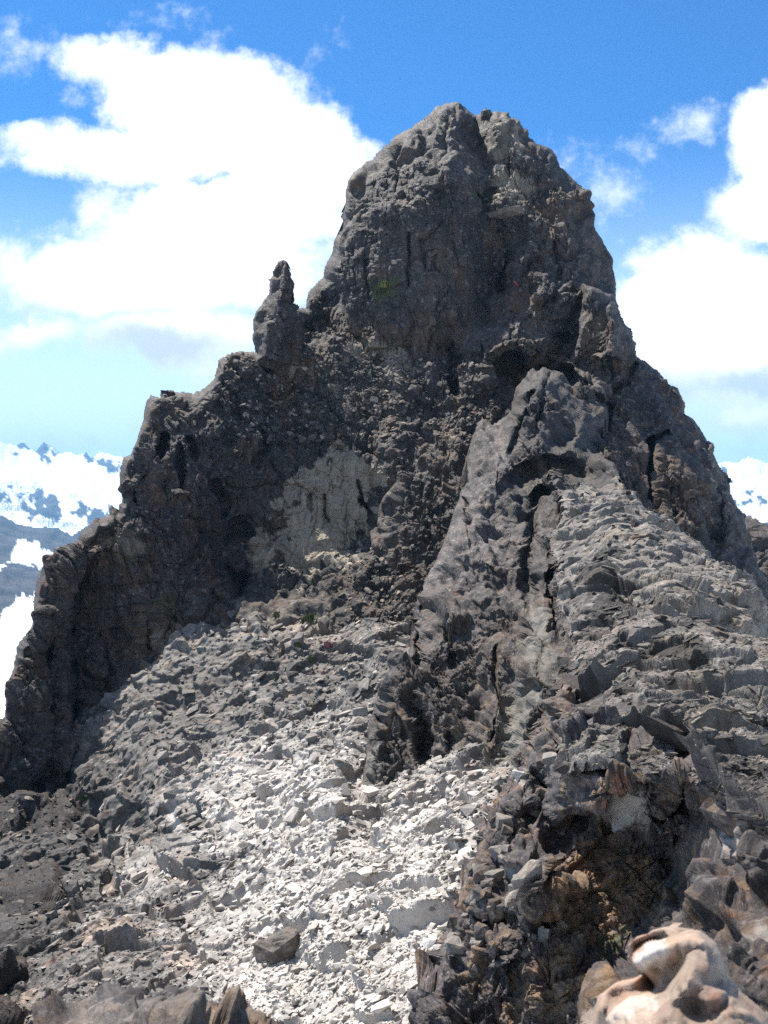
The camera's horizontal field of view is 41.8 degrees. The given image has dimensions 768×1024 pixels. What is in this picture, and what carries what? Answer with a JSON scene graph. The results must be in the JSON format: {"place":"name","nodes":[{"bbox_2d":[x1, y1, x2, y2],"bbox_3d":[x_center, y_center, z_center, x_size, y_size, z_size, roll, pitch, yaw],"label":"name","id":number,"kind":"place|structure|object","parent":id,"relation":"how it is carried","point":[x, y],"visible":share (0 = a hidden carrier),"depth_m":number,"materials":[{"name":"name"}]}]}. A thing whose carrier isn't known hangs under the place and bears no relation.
{"place":"outdoors","nodes":[
{"label":"outdoors","id":0,"kind":"place"},
{"bbox_2d":[32,979,283,1023],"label":"foreground rock","id":1,"kind":"object","parent":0,"point":[109,1003],"visible":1,"depth_m":3.21,"materials":[{"name":"grey stone"}]},
{"bbox_2d":[0,597,511,1023],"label":"scree slope","id":2,"kind":"structure","parent":0,"point":[92,822],"depth_m":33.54,"materials":[{"name":"grey gravel"}]},
{"bbox_2d":[78,794,86,800],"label":"alpine plant","id":3,"kind":"object","parent":2,"relation":"on","point":[82,797],"visible":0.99,"depth_m":45.90,"materials":[{"name":"green plant"}]},
{"bbox_2d":[171,951,182,959],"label":"boulder","id":4,"kind":"object","parent":2,"relation":"on","point":[176,955],"visible":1,"depth_m":20.26,"materials":[{"name":"stone"}]},
{"bbox_2d":[213,992,222,1004],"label":"boulder","id":5,"kind":"object","parent":2,"relation":"on","point":[218,997],"visible":0.55,"depth_m":16.28,"materials":[{"name":"stone"}]},
{"bbox_2d":[220,981,227,990],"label":"boulder","id":6,"kind":"object","parent":2,"relation":"on","point":[225,984],"visible":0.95,"depth_m":17.06,"materials":[{"name":"stone"}]},
{"bbox_2d":[228,950,234,958],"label":"boulder","id":7,"kind":"object","parent":2,"relation":"on","point":[231,953],"visible":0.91,"depth_m":21.90,"materials":[{"name":"stone"}]},
{"bbox_2d":[243,831,249,838],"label":"boulder","id":8,"kind":"object","parent":2,"relation":"on","point":[246,834],"visible":1,"depth_m":32.02,"materials":[{"name":"stone"}]},
{"bbox_2d":[244,938,252,946],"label":"boulder","id":9,"kind":"object","parent":2,"relation":"on","point":[248,941],"visible":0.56,"depth_m":21.87,"materials":[{"name":"stone"}]},
{"bbox_2d":[253,926,299,964],"bbox_3d":[-1.913,7.826,18.026,0.856,0.702,0.568,0,0,-9],"label":"boulder","id":10,"kind":"object","parent":2,"relation":"on","point":[280,945],"visible":0.87,"depth_m":17.85,"materials":[{"name":"stone"}]},
{"bbox_2d":[291,963,301,973],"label":"boulder","id":11,"kind":"object","parent":2,"relation":"on","point":[295,969],"visible":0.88,"depth_m":17.07,"materials":[{"name":"stone"}]},
{"bbox_2d":[302,792,310,797],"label":"boulder","id":12,"kind":"object","parent":2,"relation":"on","point":[306,793],"visible":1,"depth_m":31.59,"materials":[{"name":"stone"}]},
{"bbox_2d":[302,612,317,622],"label":"alpine plant","id":13,"kind":"object","parent":2,"relation":"on","point":[310,617],"visible":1,"depth_m":55.91,"materials":[{"name":"green plant"}]},
{"bbox_2d":[323,641,332,647],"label":"alpine plant","id":14,"kind":"object","parent":2,"relation":"on","point":[327,644],"visible":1,"depth_m":50.97,"materials":[{"name":"plant"}]},
{"bbox_2d":[352,930,362,939],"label":"boulder","id":15,"kind":"object","parent":2,"relation":"on","point":[356,935],"visible":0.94,"depth_m":16.49,"materials":[{"name":"stone"}]},
{"bbox_2d":[353,810,362,815],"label":"boulder","id":16,"kind":"object","parent":2,"relation":"on","point":[357,812],"visible":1,"depth_m":30.07,"materials":[{"name":"stone"}]},
{"bbox_2d":[362,989,371,993],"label":"boulder","id":17,"kind":"object","parent":2,"relation":"on","point":[366,991],"visible":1,"depth_m":14.08,"materials":[{"name":"stone"}]},
{"bbox_2d":[375,963,383,971],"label":"boulder","id":18,"kind":"object","parent":2,"relation":"on","point":[380,965],"visible":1,"depth_m":14.94,"materials":[{"name":"stone"}]},
{"bbox_2d":[380,855,392,861],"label":"boulder","id":19,"kind":"object","parent":2,"relation":"on","point":[386,858],"visible":1,"depth_m":19.65,"materials":[{"name":"stone"}]},
{"bbox_2d":[407,791,414,797],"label":"boulder","id":20,"kind":"object","parent":2,"relation":"on","point":[409,793],"visible":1,"depth_m":29.34,"materials":[{"name":"stone"}]},
{"bbox_2d":[0,102,767,1023],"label":"rock peak","id":21,"kind":"object","parent":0,"point":[210,522],"visible":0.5,"depth_m":67.22,"materials":[{"name":"grey stone"}]},
{"bbox_2d":[160,390,175,396],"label":"boulder","id":22,"kind":"object","parent":21,"relation":"on","point":[169,393],"visible":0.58,"depth_m":68.04,"materials":[{"name":"grey stone"}]},
{"bbox_2d":[0,351,474,1009],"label":"ledge rubble","id":23,"kind":"object","parent":21,"relation":"on","point":[320,437],"visible":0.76,"depth_m":70.03,"materials":[{"name":"grey stone"}]},
{"bbox_2d":[252,260,305,375],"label":"rock spire","id":24,"kind":"object","parent":21,"relation":"on","point":[278,338],"visible":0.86,"depth_m":72.57,"materials":[{"name":"grey stone"}]},
{"bbox_2d":[287,365,296,379],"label":"boulder","id":25,"kind":"object","parent":21,"relation":"on","point":[291,372],"visible":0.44,"depth_m":73.14,"materials":[{"name":"grey stone"}]},
{"bbox_2d":[326,384,341,392],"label":"boulder","id":26,"kind":"object","parent":21,"relation":"on","point":[332,388],"visible":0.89,"depth_m":72.24,"materials":[{"name":"grey stone"}]},
{"bbox_2d":[370,396,378,402],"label":"boulder","id":27,"kind":"object","parent":21,"relation":"on","point":[374,399],"visible":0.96,"depth_m":71.28,"materials":[{"name":"grey stone"}]},
{"bbox_2d":[378,280,389,287],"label":"alpine plant","id":28,"kind":"object","parent":21,"relation":"on","point":[383,284],"visible":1,"depth_m":76.74,"materials":[{"name":"green plant"}]},
{"bbox_2d":[481,110,492,120],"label":"boulder","id":29,"kind":"object","parent":21,"relation":"on","point":[484,113],"visible":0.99,"depth_m":90.78,"materials":[{"name":"grey stone"}]},
{"bbox_2d":[486,206,523,219],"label":"rock slab","id":30,"kind":"object","parent":21,"relation":"on","point":[508,212],"visible":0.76,"depth_m":80.31,"materials":[{"name":"grey stone"}]},
{"bbox_2d":[0,442,767,535],"bbox_3d":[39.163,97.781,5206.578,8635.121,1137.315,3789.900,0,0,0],"label":"snow mountains","id":31,"kind":"structure","parent":0,"point":[48,486],"depth_m":4824.05,"materials":[{"name":"white snow"}]},
{"bbox_2d":[0,515,767,718],"bbox_3d":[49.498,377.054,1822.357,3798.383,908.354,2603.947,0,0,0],"label":"valley ridge","id":32,"kind":"structure","parent":0,"point":[24,550],"depth_m":1680.39,"materials":[{"name":"white snow"}]},
{"bbox_2d":[0,0,767,462],"label":"sky","id":33,"kind":"structure","parent":0,"point":[160,160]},
{"bbox_2d":[354,366,625,799],"bbox_3d":[7.488,3.838,49.041,11.241,27.295,49.296,0,0,12],"label":"rock buttress","id":34,"kind":"object","parent":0,"point":[477,662],"visible":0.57,"depth_m":39.09,"materials":[{"name":"grey stone"}]},
{"bbox_2d":[406,683,767,1023],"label":"rock ledge","id":35,"kind":"object","parent":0,"point":[615,847],"visible":0.69,"depth_m":8.91,"materials":[{"name":"grey stone"}]},
{"bbox_2d":[447,914,458,928],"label":"boulder","id":36,"kind":"object","parent":35,"relation":"on","point":[452,921],"visible":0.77,"depth_m":9.51,"materials":[{"name":"grey stone"}]},
{"bbox_2d":[444,932,462,946],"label":"boulder","id":37,"kind":"object","parent":35,"relation":"on","point":[450,934],"visible":0.29,"depth_m":9.38,"materials":[{"name":"grey stone"}]},
{"bbox_2d":[444,935,464,954],"bbox_3d":[0.643,3.983,9.197,0.175,0.152,0.173,0,0,-7],"label":"boulder","id":38,"kind":"object","parent":35,"relation":"on","point":[453,944],"visible":1,"depth_m":9.13,"materials":[{"name":"grey stone"}]},
{"bbox_2d":[461,913,468,917],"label":"boulder","id":39,"kind":"object","parent":35,"relation":"on","point":[465,915],"visible":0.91,"depth_m":9.49,"materials":[{"name":"grey stone"}]},
{"bbox_2d":[465,930,473,940],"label":"boulder","id":40,"kind":"object","parent":35,"relation":"on","point":[469,934],"visible":0.58,"depth_m":9.14,"materials":[{"name":"grey stone"}]},
{"bbox_2d":[465,860,477,875],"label":"boulder","id":41,"kind":"object","parent":35,"relation":"on","point":[469,869],"visible":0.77,"depth_m":9.92,"materials":[{"name":"grey stone"}]},
{"bbox_2d":[471,964,478,971],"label":"boulder","id":42,"kind":"object","parent":35,"relation":"on","point":[475,967],"visible":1,"depth_m":8.91,"materials":[{"name":"grey stone"}]},
{"bbox_2d":[469,938,484,945],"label":"boulder","id":43,"kind":"object","parent":35,"relation":"on","point":[479,942],"visible":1,"depth_m":9.01,"materials":[{"name":"grey stone"}]},
{"bbox_2d":[472,889,485,900],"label":"boulder","id":44,"kind":"object","parent":35,"relation":"on","point":[478,895],"visible":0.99,"depth_m":9.27,"materials":[{"name":"grey stone"}]},
{"bbox_2d":[472,863,490,883],"bbox_3d":[0.942,3.505,9.734,0.185,0.170,0.199,0,0,0],"label":"boulder","id":45,"kind":"object","parent":35,"relation":"on","point":[479,872],"visible":0.81,"depth_m":9.68,"materials":[{"name":"grey stone"}]},
{"bbox_2d":[474,921,488,940],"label":"boulder","id":46,"kind":"object","parent":35,"relation":"on","point":[480,929],"visible":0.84,"depth_m":9.03,"materials":[{"name":"grey stone"}]},
{"bbox_2d":[481,887,492,897],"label":"boulder","id":47,"kind":"object","parent":35,"relation":"on","point":[488,890],"visible":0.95,"depth_m":9.28,"materials":[{"name":"grey stone"}]},
{"bbox_2d":[480,878,497,887],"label":"boulder","id":48,"kind":"object","parent":35,"relation":"on","point":[490,882],"visible":0.84,"depth_m":9.51,"materials":[{"name":"grey stone"}]},
{"bbox_2d":[484,869,503,881],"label":"boulder","id":49,"kind":"object","parent":35,"relation":"on","point":[497,874],"visible":0.73,"depth_m":9.62,"materials":[{"name":"grey stone"}]},
{"bbox_2d":[488,808,500,822],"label":"boulder","id":50,"kind":"object","parent":35,"relation":"on","point":[492,816],"visible":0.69,"depth_m":10.24,"materials":[{"name":"grey stone"}]},
{"bbox_2d":[488,897,501,910],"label":"boulder","id":51,"kind":"object","parent":35,"relation":"on","point":[494,902],"visible":0.94,"depth_m":9.16,"materials":[{"name":"grey stone"}]},
{"bbox_2d":[486,905,504,924],"bbox_3d":[1.020,3.669,9.179,0.161,0.179,0.162,0,0,41],"label":"boulder","id":52,"kind":"object","parent":35,"relation":"on","point":[497,915],"visible":0.83,"depth_m":9.13,"materials":[{"name":"grey stone"}]},
{"bbox_2d":[488,843,508,860],"bbox_3d":[1.153,3.356,9.957,0.189,0.190,0.186,0,0,-25],"label":"boulder","id":53,"kind":"object","parent":35,"relation":"on","point":[495,851],"visible":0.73,"depth_m":9.92,"materials":[{"name":"grey stone"}]},
{"bbox_2d":[497,854,506,862],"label":"boulder","id":54,"kind":"object","parent":35,"relation":"on","point":[500,858],"visible":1,"depth_m":9.60,"materials":[{"name":"grey stone"}]},
{"bbox_2d":[495,812,513,830],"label":"boulder","id":55,"kind":"object","parent":35,"relation":"on","point":[501,818],"visible":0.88,"depth_m":10.12,"materials":[{"name":"grey stone"}]},
{"bbox_2d":[501,844,510,851],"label":"boulder","id":56,"kind":"object","parent":35,"relation":"on","point":[506,848],"visible":1,"depth_m":9.82,"materials":[{"name":"grey stone"}]},
{"bbox_2d":[501,823,512,834],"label":"boulder","id":57,"kind":"object","parent":35,"relation":"on","point":[507,830],"visible":0.98,"depth_m":10.01,"materials":[{"name":"grey stone"}]},
{"bbox_2d":[512,769,523,781],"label":"boulder","id":58,"kind":"object","parent":35,"relation":"on","point":[516,773],"visible":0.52,"depth_m":11.08,"materials":[{"name":"grey stone"}]},
{"bbox_2d":[513,818,525,831],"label":"boulder","id":59,"kind":"object","parent":35,"relation":"on","point":[519,824],"visible":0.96,"depth_m":10.12,"materials":[{"name":"grey stone"}]},
{"bbox_2d":[515,828,528,833],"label":"boulder","id":60,"kind":"object","parent":35,"relation":"on","point":[520,830],"visible":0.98,"depth_m":10.06,"materials":[{"name":"grey stone"}]},
{"bbox_2d":[519,772,529,779],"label":"boulder","id":61,"kind":"object","parent":35,"relation":"on","point":[523,776],"visible":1,"depth_m":10.85,"materials":[{"name":"grey stone"}]},
{"bbox_2d":[520,948,531,959],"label":"boulder","id":62,"kind":"object","parent":35,"relation":"on","point":[525,953],"visible":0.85,"depth_m":8.75,"materials":[{"name":"grey stone"}]},
{"bbox_2d":[511,859,541,905],"bbox_3d":[1.230,3.182,8.636,0.215,0.353,0.212,0,0,30],"label":"boulder","id":63,"kind":"object","parent":35,"relation":"on","point":[531,869],"visible":0.71,"depth_m":8.60,"materials":[{"name":"grey stone"}]},
{"bbox_2d":[524,789,533,796],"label":"boulder","id":64,"kind":"object","parent":35,"relation":"on","point":[528,793],"visible":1,"depth_m":10.58,"materials":[{"name":"grey stone"}]},
{"bbox_2d":[530,810,540,816],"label":"boulder","id":65,"kind":"object","parent":35,"relation":"on","point":[535,813],"visible":0.94,"depth_m":10.47,"materials":[{"name":"grey stone"}]},
{"bbox_2d":[535,758,542,767],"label":"boulder","id":66,"kind":"object","parent":35,"relation":"on","point":[538,762],"visible":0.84,"depth_m":10.83,"materials":[{"name":"grey stone"}]},
{"bbox_2d":[534,788,546,798],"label":"boulder","id":67,"kind":"object","parent":35,"relation":"on","point":[540,793],"visible":0.48,"depth_m":10.61,"materials":[{"name":"grey stone"}]},
{"bbox_2d":[537,927,551,941],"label":"boulder","id":68,"kind":"object","parent":35,"relation":"on","point":[544,933],"visible":1,"depth_m":8.78,"materials":[{"name":"grey stone"}]},
{"bbox_2d":[540,744,554,752],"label":"boulder","id":69,"kind":"object","parent":35,"relation":"on","point":[546,748],"visible":0.62,"depth_m":10.98,"materials":[{"name":"grey stone"}]},
{"bbox_2d":[542,752,556,765],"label":"boulder","id":70,"kind":"object","parent":35,"relation":"on","point":[548,758],"visible":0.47,"depth_m":10.66,"materials":[{"name":"grey stone"}]},
{"bbox_2d":[542,695,578,716],"bbox_3d":[2.138,2.391,12.149,0.450,0.295,0.360,0,0,15],"label":"rock slab","id":71,"kind":"object","parent":35,"relation":"on","point":[553,705],"visible":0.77,"depth_m":12.07,"materials":[{"name":"grey stone"}]},
{"bbox_2d":[555,712,569,717],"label":"boulder","id":72,"kind":"object","parent":35,"relation":"on","point":[558,714],"visible":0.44,"depth_m":11.94,"materials":[{"name":"grey stone"}]},
{"bbox_2d":[558,712,569,723],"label":"boulder","id":73,"kind":"object","parent":35,"relation":"on","point":[564,715],"visible":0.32,"depth_m":11.76,"materials":[{"name":"grey stone"}]},
{"bbox_2d":[557,689,575,703],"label":"boulder","id":74,"kind":"object","parent":35,"relation":"on","point":[568,695],"visible":0.56,"depth_m":13.13,"materials":[{"name":"stone"}]},
{"bbox_2d":[618,743,628,753],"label":"boulder","id":75,"kind":"object","parent":35,"relation":"on","point":[624,748],"visible":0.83,"depth_m":8.72,"materials":[{"name":"grey stone"}]},
{"bbox_2d":[685,791,706,808],"bbox_3d":[2.596,2.380,8.319,0.193,0.152,0.152,0,0,0],"label":"boulder","id":76,"kind":"object","parent":35,"relation":"on","point":[693,800],"visible":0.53,"depth_m":8.28,"materials":[{"name":"grey stone"}]},
{"bbox_2d":[700,792,738,836],"bbox_3d":[2.651,2.114,7.384,0.502,0.531,0.467,0,0,-19],"label":"boulder","id":77,"kind":"object","parent":35,"relation":"on","point":[714,812],"visible":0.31,"depth_m":7.34,"materials":[{"name":"grey stone"}]},
{"bbox_2d":[537,470,767,831],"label":"ridge crest","id":78,"kind":"object","parent":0,"point":[602,582],"visible":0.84,"depth_m":14.30,"materials":[{"name":"grey stone"}]},
{"bbox_2d":[550,673,579,697],"bbox_3d":[2.833,2.557,14.706,0.753,0.334,0.566,0,0,14],"label":"rock slab","id":79,"kind":"object","parent":78,"relation":"on","point":[568,679],"visible":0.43,"depth_m":14.64,"materials":[{"name":"grey stone"}]},
{"bbox_2d":[557,654,573,667],"bbox_3d":[3.081,2.528,16.917,0.341,0.249,0.268,0,0,21],"label":"rock slab","id":80,"kind":"object","parent":78,"relation":"on","point":[563,660],"visible":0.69,"depth_m":16.88,"materials":[{"name":"grey stone"}]},
{"bbox_2d":[572,632,583,641],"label":"boulder","id":81,"kind":"object","parent":78,"relation":"on","point":[577,636],"visible":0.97,"depth_m":20.38,"materials":[{"name":"grey stone"}]},
{"bbox_2d":[576,704,599,718],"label":"boulder","id":82,"kind":"object","parent":78,"relation":"on","point":[588,711],"visible":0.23,"depth_m":12.23,"materials":[{"name":"grey stone"}]},
{"bbox_2d":[576,660,599,674],"bbox_3d":[3.220,2.400,15.254,0.614,0.339,0.519,0,0,10],"label":"rock slab","id":83,"kind":"object","parent":78,"relation":"on","point":[582,663],"visible":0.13,"depth_m":15.32,"materials":[{"name":"grey stone"}]},
{"bbox_2d":[613,686,635,694],"bbox_3d":[3.042,2.254,12.633,0.303,0.125,0.237,0,0,16],"label":"rock slab","id":84,"kind":"object","parent":78,"relation":"on","point":[623,690],"visible":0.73,"depth_m":12.56,"materials":[{"name":"grey stone"}]},
{"bbox_2d":[641,703,658,717],"bbox_3d":[2.542,1.894,9.552,0.194,0.158,0.156,0,0,26],"label":"rock slab","id":85,"kind":"object","parent":78,"relation":"on","point":[648,709],"visible":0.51,"depth_m":9.50,"materials":[{"name":"grey stone"}]},
{"bbox_2d":[544,467,767,818],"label":"ridge rubble","id":86,"kind":"object","parent":78,"relation":"on","point":[601,739],"visible":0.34,"depth_m":13.42,"materials":[{"name":"grey stone"}]},
{"bbox_2d":[654,615,667,621],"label":"boulder","id":87,"kind":"object","parent":78,"relation":"on","point":[662,618],"visible":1,"depth_m":14.59,"materials":[{"name":"grey stone"}]},
{"bbox_2d":[641,715,688,753],"bbox_3d":[2.603,2.014,9.125,0.480,0.374,0.393,0,0,8],"label":"rock slab","id":88,"kind":"object","parent":78,"relation":"on","point":[659,728],"visible":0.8,"depth_m":9.01,"materials":[{"name":"grey stone"}]},
{"bbox_2d":[663,676,674,684],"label":"boulder","id":89,"kind":"object","parent":78,"relation":"on","point":[669,680],"visible":1,"depth_m":12.55,"materials":[{"name":"grey stone"}]},
{"bbox_2d":[671,697,683,703],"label":"boulder","id":90,"kind":"object","parent":78,"relation":"on","point":[677,700],"visible":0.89,"depth_m":9.25,"materials":[{"name":"grey stone"}]},
{"bbox_2d":[716,597,722,603],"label":"boulder","id":91,"kind":"object","parent":78,"relation":"on","point":[719,600],"visible":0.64,"depth_m":19.36,"materials":[{"name":"grey stone"}]},
{"bbox_2d":[751,720,762,725],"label":"boulder","id":92,"kind":"object","parent":78,"relation":"on","point":[759,722],"visible":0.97,"depth_m":8.96,"materials":[{"name":"grey stone"}]},
{"bbox_2d":[752,736,767,746],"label":"boulder","id":93,"kind":"object","parent":78,"relation":"on","point":[764,743],"visible":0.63,"depth_m":7.42,"materials":[{"name":"grey stone"}]},
{"bbox_2d":[576,829,767,1023],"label":"foreground rock","id":94,"kind":"object","parent":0,"point":[725,908],"visible":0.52,"depth_m":4.28,"materials":[{"name":"grey stone"}]},
{"bbox_2d":[581,923,767,1023],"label":"boulder","id":95,"kind":"object","parent":94,"relation":"on","point":[683,977],"visible":1,"depth_m":2.20,"materials":[{"name":"beige stone"}]},
{"bbox_2d":[745,515,767,581],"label":"rocky shoulder","id":96,"kind":"object","parent":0,"point":[757,529],"visible":0.08,"depth_m":103.47}
]}

